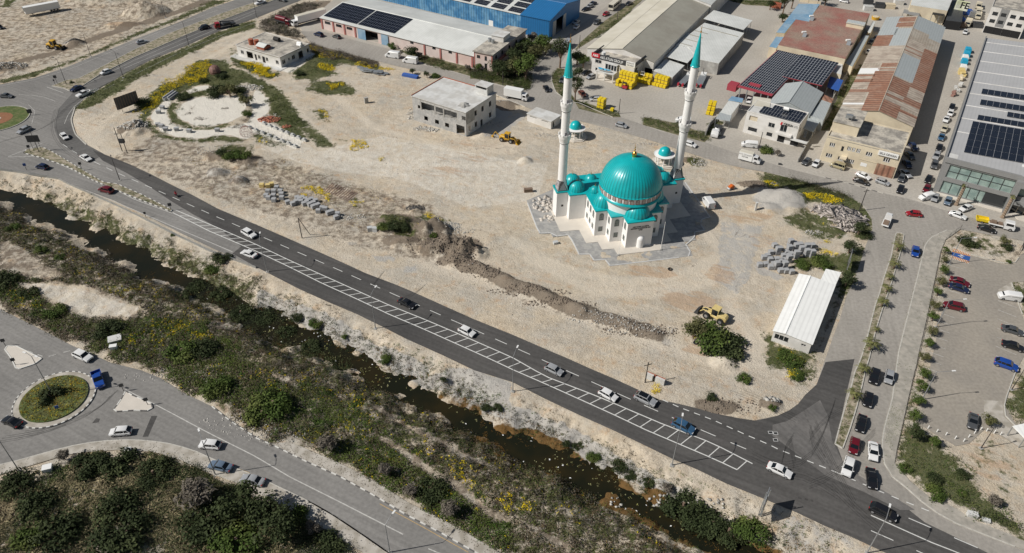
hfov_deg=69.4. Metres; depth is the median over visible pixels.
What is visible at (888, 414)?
kerb
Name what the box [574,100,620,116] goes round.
verge
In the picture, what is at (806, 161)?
parked car
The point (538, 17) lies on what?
blue hall
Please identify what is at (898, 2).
yard container
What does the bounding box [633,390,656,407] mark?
parked car
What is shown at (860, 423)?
parked car
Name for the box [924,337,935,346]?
tree
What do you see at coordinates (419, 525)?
road markings
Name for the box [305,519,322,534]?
bush
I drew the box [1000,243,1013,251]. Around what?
bush
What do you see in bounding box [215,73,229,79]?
bush
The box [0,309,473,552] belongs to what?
road
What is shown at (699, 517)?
bush
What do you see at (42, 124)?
road
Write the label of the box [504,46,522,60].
tree
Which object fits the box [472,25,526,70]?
office block
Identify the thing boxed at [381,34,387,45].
sliding door
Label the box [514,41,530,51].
tree
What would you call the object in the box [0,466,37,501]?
bush
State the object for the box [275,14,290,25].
tanker truck
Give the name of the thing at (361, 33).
sliding door
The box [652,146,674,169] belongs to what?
domed kiosk
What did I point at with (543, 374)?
road markings
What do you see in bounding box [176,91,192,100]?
bush
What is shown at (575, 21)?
parked car
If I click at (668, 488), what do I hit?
bush
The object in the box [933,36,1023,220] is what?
glass fronted hall
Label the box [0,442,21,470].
street lamp
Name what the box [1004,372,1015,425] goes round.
kerb
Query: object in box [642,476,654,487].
bush
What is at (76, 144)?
road
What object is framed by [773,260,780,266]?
block pallet
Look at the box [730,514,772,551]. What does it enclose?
bush
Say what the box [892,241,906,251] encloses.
palm tree
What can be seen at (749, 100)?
parked car
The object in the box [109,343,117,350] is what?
white cabinet
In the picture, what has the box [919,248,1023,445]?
car park
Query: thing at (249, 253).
parked car
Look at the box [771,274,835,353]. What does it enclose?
prefab hut
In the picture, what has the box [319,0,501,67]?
white warehouse
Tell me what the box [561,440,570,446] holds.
bush
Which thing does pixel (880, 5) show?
yard container
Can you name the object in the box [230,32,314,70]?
bungalow
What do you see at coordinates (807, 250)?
block pallet
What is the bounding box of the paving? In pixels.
[527,182,709,264]
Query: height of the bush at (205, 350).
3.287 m
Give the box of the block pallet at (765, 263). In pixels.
[763,261,769,266]
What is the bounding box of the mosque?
[552,28,701,247]
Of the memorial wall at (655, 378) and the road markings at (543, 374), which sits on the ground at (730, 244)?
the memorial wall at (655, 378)
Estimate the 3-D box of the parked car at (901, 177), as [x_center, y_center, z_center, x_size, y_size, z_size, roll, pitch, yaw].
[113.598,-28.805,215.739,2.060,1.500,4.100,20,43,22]
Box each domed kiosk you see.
[569,120,587,142]
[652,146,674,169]
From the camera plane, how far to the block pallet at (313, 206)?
200.82 m
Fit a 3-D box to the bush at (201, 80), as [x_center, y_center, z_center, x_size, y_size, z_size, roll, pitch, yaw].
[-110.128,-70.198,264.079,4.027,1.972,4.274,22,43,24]
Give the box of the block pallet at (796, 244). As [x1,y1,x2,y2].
[793,242,800,247]
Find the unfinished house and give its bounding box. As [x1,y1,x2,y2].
[411,77,496,136]
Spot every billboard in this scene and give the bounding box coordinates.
[113,91,138,110]
[846,249,852,269]
[954,0,969,16]
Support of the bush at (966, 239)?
on the ground at (730, 244)
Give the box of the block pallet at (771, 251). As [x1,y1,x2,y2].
[768,249,774,254]
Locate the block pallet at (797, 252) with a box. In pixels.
[794,249,800,255]
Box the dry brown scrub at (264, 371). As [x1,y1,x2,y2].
[0,1,903,552]
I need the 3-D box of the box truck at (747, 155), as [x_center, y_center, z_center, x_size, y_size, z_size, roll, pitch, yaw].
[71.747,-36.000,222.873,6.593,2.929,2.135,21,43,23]
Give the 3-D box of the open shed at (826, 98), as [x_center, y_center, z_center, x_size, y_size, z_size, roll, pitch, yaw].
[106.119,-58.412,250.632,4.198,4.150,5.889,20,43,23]
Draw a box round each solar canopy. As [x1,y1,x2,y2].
[726,50,799,104]
[782,54,838,88]
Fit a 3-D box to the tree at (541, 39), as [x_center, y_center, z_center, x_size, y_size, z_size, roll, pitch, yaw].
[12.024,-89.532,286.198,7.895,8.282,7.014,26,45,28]
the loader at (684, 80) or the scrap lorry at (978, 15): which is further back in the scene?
the scrap lorry at (978, 15)
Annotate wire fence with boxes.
[895,226,961,459]
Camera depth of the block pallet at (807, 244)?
187.29 m
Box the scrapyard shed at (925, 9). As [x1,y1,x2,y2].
[907,0,951,24]
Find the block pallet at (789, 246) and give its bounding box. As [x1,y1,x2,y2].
[786,244,793,249]
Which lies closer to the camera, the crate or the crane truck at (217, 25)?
the crate
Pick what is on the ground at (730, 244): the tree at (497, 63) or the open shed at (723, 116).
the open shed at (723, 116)
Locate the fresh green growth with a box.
[0,224,843,552]
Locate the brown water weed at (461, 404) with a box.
[144,250,818,552]
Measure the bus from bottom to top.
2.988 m
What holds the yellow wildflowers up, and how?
on the ground at (730, 244)
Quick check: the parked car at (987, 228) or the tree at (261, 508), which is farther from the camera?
the parked car at (987, 228)
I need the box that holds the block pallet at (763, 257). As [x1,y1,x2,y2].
[760,254,766,259]
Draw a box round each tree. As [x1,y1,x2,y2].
[176,494,243,552]
[204,83,224,98]
[205,518,264,552]
[211,479,261,519]
[218,83,238,96]
[234,86,247,94]
[243,489,290,525]
[251,504,300,548]
[403,46,418,55]
[487,58,504,75]
[494,63,508,78]
[501,61,514,75]
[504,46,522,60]
[507,55,521,76]
[511,56,537,79]
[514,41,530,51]
[519,36,533,51]
[519,52,536,69]
[527,32,536,41]
[527,44,542,54]
[534,34,551,47]
[538,42,552,53]
[551,36,572,67]
[572,74,584,99]
[573,66,583,84]
[766,0,776,9]
[777,12,788,22]
[778,0,792,12]
[841,271,857,286]
[842,239,861,252]
[845,387,863,400]
[853,221,868,233]
[854,362,870,373]
[861,335,882,350]
[872,326,880,331]
[877,295,889,305]
[882,284,894,291]
[885,273,895,279]
[888,258,901,267]
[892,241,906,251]
[907,408,925,421]
[908,423,925,438]
[911,395,926,405]
[914,379,930,390]
[917,367,932,379]
[918,352,930,360]
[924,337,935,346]
[926,311,940,320]
[927,325,938,334]
[928,299,941,308]
[929,435,941,446]
[934,286,943,295]
[935,276,947,284]
[939,265,949,273]
[954,183,967,205]
[982,412,999,425]
[1000,194,1015,218]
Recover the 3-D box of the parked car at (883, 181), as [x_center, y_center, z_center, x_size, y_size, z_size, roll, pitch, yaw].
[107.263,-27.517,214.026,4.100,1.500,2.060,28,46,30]
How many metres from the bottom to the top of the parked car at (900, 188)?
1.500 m
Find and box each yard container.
[771,1,781,8]
[863,0,873,4]
[863,4,873,10]
[874,1,885,8]
[885,2,895,8]
[893,0,904,4]
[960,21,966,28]
[963,9,972,14]
[969,10,980,16]
[971,21,983,28]
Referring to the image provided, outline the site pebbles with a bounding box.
[137,90,728,378]
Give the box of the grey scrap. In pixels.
[808,202,869,232]
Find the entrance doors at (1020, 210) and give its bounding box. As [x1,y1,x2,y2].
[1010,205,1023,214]
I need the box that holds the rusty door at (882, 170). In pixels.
[874,163,895,178]
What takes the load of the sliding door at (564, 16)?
in the blue hall
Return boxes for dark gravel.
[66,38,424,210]
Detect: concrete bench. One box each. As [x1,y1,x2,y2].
[162,90,173,100]
[167,91,177,100]
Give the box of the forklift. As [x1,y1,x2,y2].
[619,82,627,89]
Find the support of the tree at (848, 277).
on the ground at (730, 244)
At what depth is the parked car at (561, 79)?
265.97 m
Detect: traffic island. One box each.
[0,106,28,129]
[6,346,39,367]
[13,372,94,426]
[24,147,170,210]
[53,0,271,89]
[115,392,150,410]
[836,233,902,446]
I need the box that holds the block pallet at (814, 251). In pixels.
[810,249,816,254]
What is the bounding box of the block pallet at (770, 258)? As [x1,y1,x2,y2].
[767,256,773,261]
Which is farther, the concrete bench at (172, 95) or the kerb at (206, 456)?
the concrete bench at (172, 95)
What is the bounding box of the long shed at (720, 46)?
[675,23,743,74]
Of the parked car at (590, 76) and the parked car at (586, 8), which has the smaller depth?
the parked car at (590, 76)
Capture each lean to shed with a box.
[653,59,683,85]
[767,37,782,57]
[775,4,819,37]
[809,100,830,131]
[821,269,840,288]
[842,35,868,75]
[866,21,874,41]
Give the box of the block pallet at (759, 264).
[756,261,762,267]
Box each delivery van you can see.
[385,50,400,58]
[402,55,418,63]
[564,38,571,49]
[675,116,690,122]
[701,196,715,208]
[741,140,757,147]
[918,191,935,200]
[997,290,1023,301]
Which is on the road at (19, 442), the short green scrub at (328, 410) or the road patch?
the road patch
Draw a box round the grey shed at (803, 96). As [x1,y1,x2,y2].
[770,81,822,118]
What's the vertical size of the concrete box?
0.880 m
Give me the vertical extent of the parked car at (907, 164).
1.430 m
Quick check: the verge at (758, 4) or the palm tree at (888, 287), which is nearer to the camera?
the palm tree at (888, 287)
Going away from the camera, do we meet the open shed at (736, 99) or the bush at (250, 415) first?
the bush at (250, 415)
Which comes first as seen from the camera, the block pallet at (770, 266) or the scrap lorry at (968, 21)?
the block pallet at (770, 266)
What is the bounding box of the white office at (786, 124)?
[743,100,808,146]
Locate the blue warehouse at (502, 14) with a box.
[383,0,533,28]
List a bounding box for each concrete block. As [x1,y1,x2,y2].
[966,510,978,518]
[982,517,990,523]
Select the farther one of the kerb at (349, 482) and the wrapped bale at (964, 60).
the wrapped bale at (964, 60)
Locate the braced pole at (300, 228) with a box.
[298,218,309,237]
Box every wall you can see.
[646,371,665,385]
[705,116,716,134]
[797,72,847,161]
[799,0,820,3]
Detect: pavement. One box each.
[0,440,386,552]
[273,442,498,552]
[883,229,1023,549]
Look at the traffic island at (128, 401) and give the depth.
146.12 m
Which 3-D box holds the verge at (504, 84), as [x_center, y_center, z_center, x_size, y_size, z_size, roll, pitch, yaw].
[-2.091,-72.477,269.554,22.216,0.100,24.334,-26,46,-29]
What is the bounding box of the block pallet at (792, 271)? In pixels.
[789,268,794,274]
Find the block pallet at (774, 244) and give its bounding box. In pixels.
[771,242,778,247]
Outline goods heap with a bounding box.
[954,85,960,91]
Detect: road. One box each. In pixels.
[0,0,266,264]
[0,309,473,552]
[55,0,299,160]
[93,150,986,552]
[300,0,1023,552]
[773,400,913,509]
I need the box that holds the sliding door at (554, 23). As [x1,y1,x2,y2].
[552,20,555,36]
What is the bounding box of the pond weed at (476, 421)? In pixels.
[212,301,738,549]
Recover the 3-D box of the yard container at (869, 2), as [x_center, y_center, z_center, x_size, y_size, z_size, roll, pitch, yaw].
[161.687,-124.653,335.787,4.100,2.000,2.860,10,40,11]
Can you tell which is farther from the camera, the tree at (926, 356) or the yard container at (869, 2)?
the yard container at (869, 2)
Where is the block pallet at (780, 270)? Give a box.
[777,267,784,273]
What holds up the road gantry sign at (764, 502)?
on the ground at (730, 244)
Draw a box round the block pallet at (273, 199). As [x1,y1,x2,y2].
[271,197,276,202]
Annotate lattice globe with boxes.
[209,65,220,74]
[240,126,251,136]
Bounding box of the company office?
[591,45,645,82]
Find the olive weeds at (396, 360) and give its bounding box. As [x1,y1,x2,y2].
[0,0,1023,552]
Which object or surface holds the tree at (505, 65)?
on the verge at (504, 84)
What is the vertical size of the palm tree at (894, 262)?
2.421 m
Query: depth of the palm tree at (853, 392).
147.93 m
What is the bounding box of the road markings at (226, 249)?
[0,11,1016,552]
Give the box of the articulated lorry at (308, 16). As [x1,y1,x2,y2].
[291,8,326,26]
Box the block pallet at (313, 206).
[310,203,316,209]
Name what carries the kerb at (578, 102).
on the ground at (730, 244)
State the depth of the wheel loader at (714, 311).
166.20 m
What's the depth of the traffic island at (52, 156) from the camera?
216.55 m
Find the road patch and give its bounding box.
[93,416,156,436]
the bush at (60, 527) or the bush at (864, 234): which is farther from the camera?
the bush at (864, 234)
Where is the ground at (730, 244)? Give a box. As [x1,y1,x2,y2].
[0,0,1023,552]
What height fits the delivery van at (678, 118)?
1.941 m
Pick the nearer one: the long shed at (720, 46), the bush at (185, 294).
the bush at (185, 294)
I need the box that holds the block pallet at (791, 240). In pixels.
[788,238,794,243]
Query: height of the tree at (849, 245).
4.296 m
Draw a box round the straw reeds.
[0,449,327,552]
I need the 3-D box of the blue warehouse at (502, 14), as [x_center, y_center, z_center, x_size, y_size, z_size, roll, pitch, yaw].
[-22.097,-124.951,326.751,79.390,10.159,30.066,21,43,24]
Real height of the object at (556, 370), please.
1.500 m
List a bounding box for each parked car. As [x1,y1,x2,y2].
[0,93,13,98]
[0,415,23,428]
[16,125,31,133]
[35,163,49,169]
[59,132,69,139]
[69,85,83,91]
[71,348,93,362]
[79,154,92,161]
[98,185,114,194]
[99,68,111,74]
[108,425,132,437]
[135,39,147,44]
[198,24,209,29]
[198,438,221,450]
[207,459,233,473]
[239,473,265,487]
[240,249,257,258]
[241,227,256,238]
[313,31,323,36]
[332,34,340,38]
[397,297,416,309]
[457,324,475,337]
[543,85,550,91]
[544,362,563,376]
[559,76,563,82]
[571,19,580,24]
[573,24,579,29]
[578,90,586,96]
[581,6,590,10]
[581,69,591,75]
[586,73,595,79]
[589,96,599,101]
[593,18,600,24]
[598,387,618,401]
[615,121,627,128]
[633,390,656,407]
[671,417,695,434]
[686,140,696,147]
[746,96,751,103]
[766,461,792,478]
[801,157,811,165]
[811,159,820,167]
[829,161,846,170]
[840,455,855,477]
[848,436,860,455]
[853,177,869,185]
[854,413,867,433]
[855,171,871,179]
[862,391,873,408]
[864,466,878,490]
[867,440,879,462]
[868,367,880,385]
[868,501,897,522]
[875,177,889,185]
[883,368,894,384]
[896,184,904,193]
[897,173,905,182]
[898,169,912,178]
[902,159,912,168]
[904,151,915,159]
[905,210,922,217]
[908,142,917,150]
[911,245,919,257]
[922,183,931,191]
[924,174,933,183]
[930,159,938,169]
[930,192,939,201]
[931,150,940,159]
[935,143,942,150]
[937,133,945,140]
[940,124,947,132]
[942,115,949,122]
[943,196,952,205]
[943,300,965,311]
[947,109,953,116]
[948,103,955,109]
[948,210,966,219]
[948,282,969,293]
[949,276,969,287]
[958,204,973,212]
[966,412,979,430]
[977,224,995,233]
[993,357,1018,371]
[1001,324,1023,336]
[1001,339,1023,352]
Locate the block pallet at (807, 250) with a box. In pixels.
[804,248,810,253]
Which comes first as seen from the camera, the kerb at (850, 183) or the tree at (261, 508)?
the tree at (261, 508)
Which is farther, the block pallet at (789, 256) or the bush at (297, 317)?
the block pallet at (789, 256)
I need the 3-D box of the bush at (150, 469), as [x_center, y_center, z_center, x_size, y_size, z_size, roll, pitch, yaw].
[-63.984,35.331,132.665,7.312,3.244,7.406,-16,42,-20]
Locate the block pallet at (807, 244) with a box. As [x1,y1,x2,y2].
[804,242,810,247]
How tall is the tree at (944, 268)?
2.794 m
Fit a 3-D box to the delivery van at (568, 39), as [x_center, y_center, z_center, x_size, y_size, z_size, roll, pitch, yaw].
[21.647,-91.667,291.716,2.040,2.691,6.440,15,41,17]
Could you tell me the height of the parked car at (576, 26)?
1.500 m
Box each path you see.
[984,400,1023,449]
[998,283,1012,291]
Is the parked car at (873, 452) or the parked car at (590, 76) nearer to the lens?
the parked car at (873, 452)
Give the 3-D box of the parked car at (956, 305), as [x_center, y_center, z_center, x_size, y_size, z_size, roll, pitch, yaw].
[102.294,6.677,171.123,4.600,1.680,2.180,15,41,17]
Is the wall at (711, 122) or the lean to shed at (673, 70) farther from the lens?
the lean to shed at (673, 70)
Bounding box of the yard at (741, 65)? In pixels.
[300,0,1023,226]
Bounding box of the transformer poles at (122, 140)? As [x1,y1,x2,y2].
[114,128,127,152]
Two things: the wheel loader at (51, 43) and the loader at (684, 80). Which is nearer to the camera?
the loader at (684, 80)
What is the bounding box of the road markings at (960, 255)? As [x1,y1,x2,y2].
[951,250,970,263]
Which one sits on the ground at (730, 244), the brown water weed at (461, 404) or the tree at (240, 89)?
the tree at (240, 89)
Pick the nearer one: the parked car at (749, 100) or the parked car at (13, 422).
the parked car at (13, 422)
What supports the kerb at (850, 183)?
on the ground at (730, 244)
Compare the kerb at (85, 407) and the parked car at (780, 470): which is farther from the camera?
the kerb at (85, 407)
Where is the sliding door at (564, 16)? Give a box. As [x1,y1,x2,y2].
[563,13,565,28]
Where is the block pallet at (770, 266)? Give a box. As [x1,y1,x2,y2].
[767,264,773,269]
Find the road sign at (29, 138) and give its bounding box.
[25,135,41,149]
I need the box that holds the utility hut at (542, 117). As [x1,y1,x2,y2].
[526,107,560,128]
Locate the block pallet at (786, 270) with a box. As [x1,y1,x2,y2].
[784,267,789,273]
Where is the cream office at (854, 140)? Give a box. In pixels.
[820,106,910,178]
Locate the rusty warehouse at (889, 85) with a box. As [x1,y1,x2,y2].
[842,16,945,144]
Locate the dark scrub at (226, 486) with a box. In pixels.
[0,0,1023,552]
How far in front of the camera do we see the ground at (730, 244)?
184.37 m
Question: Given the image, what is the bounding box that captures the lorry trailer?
[22,0,59,15]
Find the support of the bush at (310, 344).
on the ground at (730, 244)
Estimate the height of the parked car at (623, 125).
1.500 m
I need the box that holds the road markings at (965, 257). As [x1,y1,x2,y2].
[952,252,969,260]
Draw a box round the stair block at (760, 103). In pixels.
[752,96,770,121]
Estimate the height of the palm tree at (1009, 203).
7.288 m
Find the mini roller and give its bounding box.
[727,184,735,190]
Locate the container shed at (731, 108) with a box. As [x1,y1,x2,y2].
[719,101,739,123]
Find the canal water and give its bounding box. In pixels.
[0,189,769,552]
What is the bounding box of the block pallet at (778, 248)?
[775,245,781,251]
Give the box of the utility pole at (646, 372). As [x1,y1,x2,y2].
[644,362,650,382]
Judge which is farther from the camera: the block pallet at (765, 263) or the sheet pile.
the sheet pile
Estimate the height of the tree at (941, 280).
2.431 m
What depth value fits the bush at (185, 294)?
174.21 m
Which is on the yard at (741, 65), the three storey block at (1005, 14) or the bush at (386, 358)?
the three storey block at (1005, 14)
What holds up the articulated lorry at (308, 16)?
on the yard at (741, 65)
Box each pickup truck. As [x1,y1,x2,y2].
[75,89,91,97]
[90,368,105,389]
[254,0,265,4]
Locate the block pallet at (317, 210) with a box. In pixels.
[315,208,320,213]
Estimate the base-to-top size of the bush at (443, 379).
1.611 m
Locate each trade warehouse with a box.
[586,0,709,73]
[694,0,727,20]
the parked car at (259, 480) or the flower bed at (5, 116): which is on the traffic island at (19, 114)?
the flower bed at (5, 116)
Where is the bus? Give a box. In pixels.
[608,0,621,9]
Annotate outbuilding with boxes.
[826,64,842,81]
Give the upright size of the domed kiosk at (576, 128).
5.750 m
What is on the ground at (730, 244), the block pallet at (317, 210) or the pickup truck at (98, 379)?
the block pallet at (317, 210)
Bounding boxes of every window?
[599,213,603,220]
[605,64,616,70]
[614,219,619,226]
[748,126,756,131]
[768,122,774,127]
[780,125,787,132]
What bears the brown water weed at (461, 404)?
in the canal water
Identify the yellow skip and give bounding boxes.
[872,15,879,20]
[976,215,989,222]
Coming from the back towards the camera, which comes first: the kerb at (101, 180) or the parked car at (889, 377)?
the kerb at (101, 180)
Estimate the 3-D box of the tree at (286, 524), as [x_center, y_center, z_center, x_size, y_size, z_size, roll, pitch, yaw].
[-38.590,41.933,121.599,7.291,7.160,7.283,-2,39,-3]
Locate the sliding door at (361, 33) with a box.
[357,28,365,39]
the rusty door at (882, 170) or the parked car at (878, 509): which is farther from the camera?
the rusty door at (882, 170)
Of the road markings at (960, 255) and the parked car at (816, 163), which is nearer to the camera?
the road markings at (960, 255)
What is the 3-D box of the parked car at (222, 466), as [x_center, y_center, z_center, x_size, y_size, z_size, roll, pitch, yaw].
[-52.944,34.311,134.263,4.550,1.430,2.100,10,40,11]
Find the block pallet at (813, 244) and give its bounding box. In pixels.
[810,242,816,248]
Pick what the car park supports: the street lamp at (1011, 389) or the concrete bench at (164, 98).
the street lamp at (1011, 389)
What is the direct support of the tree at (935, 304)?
on the ground at (730, 244)
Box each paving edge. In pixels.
[527,203,678,265]
[685,182,709,255]
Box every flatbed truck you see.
[881,212,892,226]
[989,219,1015,231]
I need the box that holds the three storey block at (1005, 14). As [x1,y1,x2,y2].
[982,0,1023,38]
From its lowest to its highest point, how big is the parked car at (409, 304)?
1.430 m
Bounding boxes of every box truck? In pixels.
[504,85,528,101]
[738,149,760,163]
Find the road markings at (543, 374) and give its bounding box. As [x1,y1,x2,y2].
[63,144,977,552]
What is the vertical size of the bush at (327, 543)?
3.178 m
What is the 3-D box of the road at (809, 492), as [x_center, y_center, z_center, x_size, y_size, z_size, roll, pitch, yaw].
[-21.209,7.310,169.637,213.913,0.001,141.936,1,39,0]
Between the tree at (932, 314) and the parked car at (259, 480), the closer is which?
the parked car at (259, 480)
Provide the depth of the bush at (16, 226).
191.88 m
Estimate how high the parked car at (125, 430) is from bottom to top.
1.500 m
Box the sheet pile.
[356,65,388,74]
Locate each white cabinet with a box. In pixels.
[41,463,53,473]
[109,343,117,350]
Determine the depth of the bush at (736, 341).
157.83 m
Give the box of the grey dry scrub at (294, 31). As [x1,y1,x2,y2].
[0,1,688,552]
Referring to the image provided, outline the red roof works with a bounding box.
[777,5,869,70]
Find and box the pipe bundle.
[402,72,418,78]
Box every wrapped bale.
[958,67,965,74]
[960,58,967,63]
[965,46,971,52]
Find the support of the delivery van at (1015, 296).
on the car park
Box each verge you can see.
[400,50,496,78]
[470,70,531,87]
[552,68,564,96]
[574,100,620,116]
[576,0,641,49]
[643,117,721,141]
[730,0,779,5]
[821,64,862,130]
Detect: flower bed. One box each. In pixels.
[0,112,12,123]
[19,375,88,422]
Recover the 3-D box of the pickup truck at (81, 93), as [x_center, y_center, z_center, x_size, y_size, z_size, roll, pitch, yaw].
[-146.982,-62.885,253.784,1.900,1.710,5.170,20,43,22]
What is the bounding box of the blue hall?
[520,0,579,36]
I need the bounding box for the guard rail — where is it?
[0,168,255,267]
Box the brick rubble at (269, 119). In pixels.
[257,116,291,127]
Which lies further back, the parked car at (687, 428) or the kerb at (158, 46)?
the kerb at (158, 46)
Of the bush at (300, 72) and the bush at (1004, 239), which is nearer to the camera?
the bush at (1004, 239)
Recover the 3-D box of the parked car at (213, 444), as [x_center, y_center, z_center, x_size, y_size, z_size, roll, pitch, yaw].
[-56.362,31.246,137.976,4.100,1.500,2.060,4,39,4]
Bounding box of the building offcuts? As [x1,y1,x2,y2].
[532,195,554,222]
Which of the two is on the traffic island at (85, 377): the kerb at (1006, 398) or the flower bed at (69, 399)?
the flower bed at (69, 399)
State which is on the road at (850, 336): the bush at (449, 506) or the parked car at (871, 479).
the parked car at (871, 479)
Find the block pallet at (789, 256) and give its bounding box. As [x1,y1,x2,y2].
[786,253,792,259]
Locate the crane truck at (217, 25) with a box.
[213,20,235,28]
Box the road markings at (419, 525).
[243,470,467,551]
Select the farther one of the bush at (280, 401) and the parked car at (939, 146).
the parked car at (939, 146)
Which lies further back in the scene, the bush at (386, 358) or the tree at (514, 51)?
the tree at (514, 51)
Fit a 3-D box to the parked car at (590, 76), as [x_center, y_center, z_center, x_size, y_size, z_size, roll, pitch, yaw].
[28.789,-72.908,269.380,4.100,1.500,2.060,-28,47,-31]
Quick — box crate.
[524,187,532,192]
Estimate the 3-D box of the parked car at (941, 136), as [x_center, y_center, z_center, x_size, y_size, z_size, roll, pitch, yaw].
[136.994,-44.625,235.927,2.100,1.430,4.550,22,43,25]
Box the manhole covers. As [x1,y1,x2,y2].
[768,431,777,440]
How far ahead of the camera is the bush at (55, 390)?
146.58 m
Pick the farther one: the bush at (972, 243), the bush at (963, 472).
the bush at (972, 243)
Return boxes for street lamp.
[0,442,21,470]
[22,351,50,391]
[198,428,215,476]
[259,232,268,272]
[371,285,377,329]
[385,510,395,552]
[511,345,518,392]
[670,413,683,466]
[864,503,890,552]
[923,370,955,397]
[934,298,966,327]
[947,237,976,264]
[978,425,999,449]
[1010,370,1023,390]
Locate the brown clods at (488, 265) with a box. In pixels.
[253,23,766,414]
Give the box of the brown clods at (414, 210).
[151,94,723,383]
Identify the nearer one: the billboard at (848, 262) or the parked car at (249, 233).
the billboard at (848, 262)
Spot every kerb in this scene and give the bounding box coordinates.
[0,106,29,130]
[0,439,386,551]
[4,345,41,368]
[11,371,95,428]
[23,147,172,211]
[52,0,273,90]
[71,107,86,144]
[113,391,152,411]
[211,406,477,552]
[525,49,551,90]
[551,77,611,116]
[820,176,882,193]
[834,232,903,448]
[882,230,1014,546]
[953,247,1018,263]
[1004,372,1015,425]
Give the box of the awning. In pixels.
[597,67,610,71]
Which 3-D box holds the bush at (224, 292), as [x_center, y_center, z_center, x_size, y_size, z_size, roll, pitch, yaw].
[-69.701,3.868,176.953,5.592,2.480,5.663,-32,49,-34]
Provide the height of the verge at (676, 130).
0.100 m
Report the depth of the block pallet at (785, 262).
181.36 m
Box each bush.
[0,269,20,290]
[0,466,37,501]
[3,223,22,231]
[5,519,51,551]
[12,484,60,525]
[16,285,39,299]
[23,507,85,552]
[33,244,47,253]
[35,381,66,408]
[40,301,68,318]
[53,253,66,260]
[54,448,69,460]
[69,450,104,482]
[85,509,156,552]
[88,483,145,530]
[89,445,140,484]
[90,318,124,339]
[134,96,152,107]
[134,455,177,491]
[162,339,199,364]
[172,476,217,517]
[175,290,189,300]
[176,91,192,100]
[187,278,209,292]
[187,336,220,360]
[198,78,208,82]
[198,373,235,399]
[203,264,219,274]
[208,284,232,300]
[209,251,233,266]
[214,148,226,155]
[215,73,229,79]
[221,149,239,160]
[227,303,254,320]
[233,149,251,158]
[235,93,254,105]
[241,109,252,116]
[241,403,277,429]
[247,387,294,422]
[254,309,277,326]
[274,324,297,339]
[288,311,303,322]
[289,502,309,527]
[294,69,305,74]
[299,338,320,353]
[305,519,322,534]
[306,528,346,552]
[308,317,322,328]
[317,431,338,450]
[376,221,389,230]
[377,354,391,364]
[378,463,393,475]
[386,218,404,230]
[395,221,410,230]
[402,482,416,497]
[413,474,452,507]
[429,232,437,237]
[430,72,439,78]
[440,376,447,382]
[440,498,460,516]
[479,402,491,411]
[490,403,503,412]
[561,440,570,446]
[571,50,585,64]
[571,441,582,450]
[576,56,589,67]
[585,451,602,462]
[609,458,630,474]
[624,469,636,481]
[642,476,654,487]
[658,487,706,525]
[662,482,672,492]
[675,501,717,536]
[682,316,709,337]
[689,317,732,356]
[693,505,730,542]
[698,330,747,366]
[706,390,718,401]
[710,516,747,550]
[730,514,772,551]
[735,371,751,384]
[759,144,774,154]
[767,404,776,411]
[775,347,791,362]
[783,352,804,369]
[789,368,805,381]
[794,257,810,270]
[810,253,834,270]
[858,230,874,239]
[896,462,913,474]
[922,482,946,503]
[925,471,943,485]
[954,467,971,479]
[956,234,971,245]
[958,489,967,497]
[960,239,975,246]
[971,240,979,248]
[986,492,1003,506]
[998,235,1012,244]
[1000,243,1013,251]
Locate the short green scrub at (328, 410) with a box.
[0,0,1023,552]
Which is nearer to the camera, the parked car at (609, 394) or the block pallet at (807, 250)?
the parked car at (609, 394)
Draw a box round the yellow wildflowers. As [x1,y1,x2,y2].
[7,45,843,547]
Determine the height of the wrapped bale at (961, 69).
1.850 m
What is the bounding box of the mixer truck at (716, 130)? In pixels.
[710,124,722,137]
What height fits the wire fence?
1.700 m
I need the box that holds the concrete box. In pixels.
[107,334,121,343]
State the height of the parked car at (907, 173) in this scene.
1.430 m
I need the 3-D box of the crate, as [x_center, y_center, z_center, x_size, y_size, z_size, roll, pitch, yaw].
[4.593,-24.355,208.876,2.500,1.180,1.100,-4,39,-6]
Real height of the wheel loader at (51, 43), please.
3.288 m
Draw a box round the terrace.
[548,202,689,254]
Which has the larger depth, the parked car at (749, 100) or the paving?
the parked car at (749, 100)
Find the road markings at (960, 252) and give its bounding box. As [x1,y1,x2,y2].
[951,248,970,262]
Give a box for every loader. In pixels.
[46,39,66,50]
[491,131,520,144]
[677,68,689,86]
[693,304,728,324]
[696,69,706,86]
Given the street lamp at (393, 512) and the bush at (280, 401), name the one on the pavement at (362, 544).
the street lamp at (393, 512)
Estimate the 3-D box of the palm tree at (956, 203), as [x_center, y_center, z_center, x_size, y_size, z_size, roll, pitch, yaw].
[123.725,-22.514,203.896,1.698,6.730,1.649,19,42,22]
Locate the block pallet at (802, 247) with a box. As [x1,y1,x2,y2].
[799,245,805,250]
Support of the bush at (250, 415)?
on the ground at (730, 244)
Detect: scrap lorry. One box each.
[965,17,972,27]
[974,11,981,19]
[975,1,982,7]
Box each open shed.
[666,32,693,72]
[704,10,752,35]
[714,112,731,127]
[728,96,742,109]
[803,118,819,140]
[818,94,832,110]
[825,76,842,96]
[902,9,919,15]
[930,12,943,23]
[943,0,963,30]
[1007,423,1023,447]
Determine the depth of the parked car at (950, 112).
248.45 m
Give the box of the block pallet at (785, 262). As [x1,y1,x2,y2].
[782,260,788,265]
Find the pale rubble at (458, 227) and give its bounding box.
[0,61,822,512]
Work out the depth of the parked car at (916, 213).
200.65 m
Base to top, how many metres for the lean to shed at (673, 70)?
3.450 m
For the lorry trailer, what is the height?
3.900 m
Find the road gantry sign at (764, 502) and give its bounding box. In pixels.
[758,487,770,516]
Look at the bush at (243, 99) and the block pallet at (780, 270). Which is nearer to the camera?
the block pallet at (780, 270)
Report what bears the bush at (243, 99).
on the ground at (730, 244)

